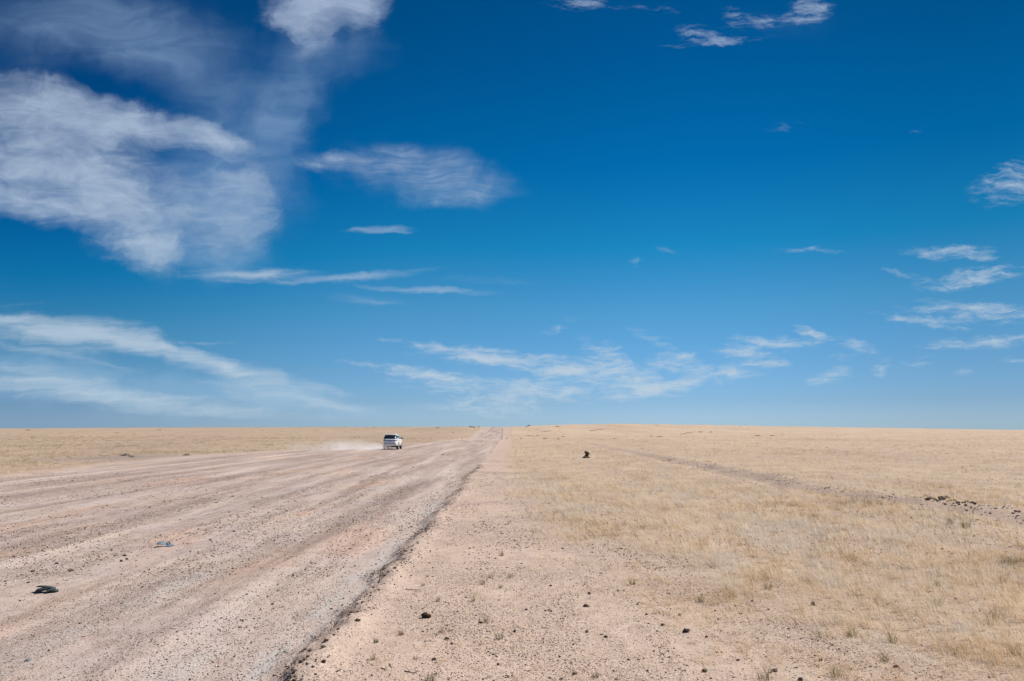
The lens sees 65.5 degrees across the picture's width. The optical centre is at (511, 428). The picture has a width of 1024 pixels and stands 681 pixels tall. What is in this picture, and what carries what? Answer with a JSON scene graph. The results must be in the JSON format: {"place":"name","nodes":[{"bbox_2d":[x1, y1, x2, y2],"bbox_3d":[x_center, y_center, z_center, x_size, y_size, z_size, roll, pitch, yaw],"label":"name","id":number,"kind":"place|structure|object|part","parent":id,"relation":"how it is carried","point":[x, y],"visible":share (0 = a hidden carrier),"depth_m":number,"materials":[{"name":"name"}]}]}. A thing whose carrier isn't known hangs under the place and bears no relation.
{"place":"outdoors","nodes":[
{"label":"outdoors","id":0,"kind":"place"},
{"bbox_2d":[0,427,502,680],"bbox_3d":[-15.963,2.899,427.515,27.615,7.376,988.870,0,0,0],"label":"road","id":1,"kind":"structure","parent":0,"point":[460,458],"depth_m":16.98,"materials":[{"name":"soil"}]},
{"bbox_2d":[35,585,58,593],"bbox_3d":[-7.425,2.558,12.678,0.385,0.097,0.210,0,0,16],"label":"tyre scrap","id":2,"kind":"object","parent":1,"relation":"on","point":[47,589],"visible":1,"depth_m":12.64,"materials":[{"name":"rubber"}]},
{"bbox_2d":[157,541,172,546],"bbox_3d":[-7.725,2.563,17.713,0.330,0.112,0.298,0,0,0],"label":"plastic scrap","id":3,"kind":"object","parent":1,"relation":"on","point":[167,544],"visible":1,"depth_m":17.69,"materials":[{"name":"white plastic"}]},
{"bbox_2d":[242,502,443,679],"bbox_3d":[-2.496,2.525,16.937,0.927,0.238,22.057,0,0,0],"label":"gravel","id":4,"kind":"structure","parent":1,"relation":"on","point":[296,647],"depth_m":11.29,"materials":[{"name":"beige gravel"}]},
{"bbox_2d":[383,434,402,448],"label":"car","id":5,"kind":"object","parent":1,"relation":"on","point":[392,440],"visible":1,"depth_m":95.32,"materials":[{"name":"white paint"}]},
{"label":"rear window","id":6,"kind":"part","parent":5,"relation":"part of","materials":[{"name":"black glass"}]},
{"bbox_2d":[0,424,1023,680],"bbox_3d":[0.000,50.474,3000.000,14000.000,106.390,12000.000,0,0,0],"label":"ground","id":7,"kind":"structure","parent":0,"point":[620,622],"depth_m":15.59,"materials":[{"name":"soil"}]},
{"bbox_2d":[421,612,430,617],"bbox_3d":[-1.136,2.466,10.520,0.129,0.082,0.099,0,0,-32],"label":"dung lump","id":8,"kind":"object","parent":7,"relation":"on","point":[425,615],"visible":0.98,"depth_m":10.49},
{"bbox_2d":[425,669,436,680],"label":"grass tuft","id":9,"kind":"object","parent":7,"relation":"on","point":[431,678],"visible":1,"depth_m":7.91,"materials":[{"name":"beige plant"}]},
{"bbox_2d":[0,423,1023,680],"bbox_3d":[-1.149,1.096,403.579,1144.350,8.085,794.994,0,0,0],"label":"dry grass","id":10,"kind":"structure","parent":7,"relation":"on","point":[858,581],"depth_m":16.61,"materials":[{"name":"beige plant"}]},
{"bbox_2d":[583,450,589,457],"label":"earth stub","id":11,"kind":"object","parent":7,"relation":"on","point":[587,453],"visible":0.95,"depth_m":67.17,"materials":[{"name":"brown soil"}]},
{"bbox_2d":[273,455,1023,680],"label":"soil crumbs","id":12,"kind":"object","parent":7,"relation":"on","point":[307,663],"visible":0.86,"depth_m":20.21,"materials":[{"name":"soil"}]},
{"bbox_2d":[754,665,770,680],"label":"grass tuft","id":13,"kind":"object","parent":7,"relation":"on","point":[767,675],"visible":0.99,"depth_m":7.94,"materials":[{"name":"beige plant"}]},
{"bbox_2d":[763,581,773,589],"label":"grass tuft","id":14,"kind":"object","parent":7,"relation":"on","point":[770,586],"visible":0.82,"depth_m":12.35,"materials":[{"name":"beige plant"}]},
{"bbox_2d":[827,664,843,677],"bbox_3d":[3.243,2.416,8.025,0.173,0.204,0.285,0,0,-14],"label":"grass tuft","id":15,"kind":"object","parent":7,"relation":"on","point":[833,673],"visible":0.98,"depth_m":8.02,"materials":[{"name":"beige plant"}]},
{"bbox_2d":[844,625,858,636],"bbox_3d":[4.061,2.433,9.584,0.230,0.156,0.156,0,0,-16],"label":"grass tuft","id":16,"kind":"object","parent":7,"relation":"on","point":[849,634],"visible":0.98,"depth_m":9.57,"materials":[{"name":"beige plant"}]},
{"bbox_2d":[878,651,889,661],"bbox_3d":[3.980,2.440,8.566,0.221,0.139,0.216,0,0,0],"label":"grass tuft","id":17,"kind":"object","parent":7,"relation":"on","point":[883,659],"visible":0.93,"depth_m":8.55,"materials":[{"name":"beige plant"}]},
{"bbox_2d":[882,631,898,642],"bbox_3d":[4.392,2.423,9.291,0.250,0.169,0.213,0,0,-35],"label":"grass tuft","id":18,"kind":"object","parent":7,"relation":"on","point":[891,640],"visible":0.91,"depth_m":9.29,"materials":[{"name":"beige plant"}]},
{"bbox_2d":[931,595,944,605],"bbox_3d":[5.962,2.408,11.199,0.258,0.187,0.234,0,0,-28],"label":"grass tuft","id":19,"kind":"object","parent":7,"relation":"on","point":[938,600],"visible":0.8,"depth_m":11.19,"materials":[{"name":"beige plant"}]},
{"bbox_2d":[958,518,970,527],"bbox_3d":[10.954,2.260,19.282,0.374,0.314,0.396,0,0,45],"label":"grass tuft","id":20,"kind":"object","parent":7,"relation":"on","point":[966,524],"visible":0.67,"depth_m":19.27,"materials":[{"name":"beige plant"}]},
{"bbox_2d":[976,603,1008,622],"bbox_3d":[6.239,2.373,10.321,0.358,0.283,0.380,0,0,0],"label":"grass tuft","id":21,"kind":"object","parent":7,"relation":"on","point":[992,615],"visible":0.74,"depth_m":10.34,"materials":[{"name":"beige plant"}]},
{"bbox_2d":[994,572,1008,582],"bbox_3d":[7.907,2.397,12.804,0.273,0.215,0.302,0,0,0],"label":"grass tuft","id":22,"kind":"object","parent":7,"relation":"on","point":[1002,578],"visible":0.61,"depth_m":12.84,"materials":[{"name":"beige plant"}]},
{"bbox_2d":[1005,639,1022,655],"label":"grass tuft","id":23,"kind":"object","parent":7,"relation":"on","point":[1014,649],"visible":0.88,"depth_m":8.75,"materials":[{"name":"beige plant"}]},
{"bbox_2d":[0,470,1023,680],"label":"gravel","id":24,"kind":"structure","parent":0,"point":[198,552],"depth_m":14.09,"materials":[{"name":"beige gravel"}]},
{"bbox_2d":[0,0,1023,429],"label":"sky","id":25,"kind":"structure","parent":0,"point":[214,213],"materials":[{"name":"blue"}]}
]}

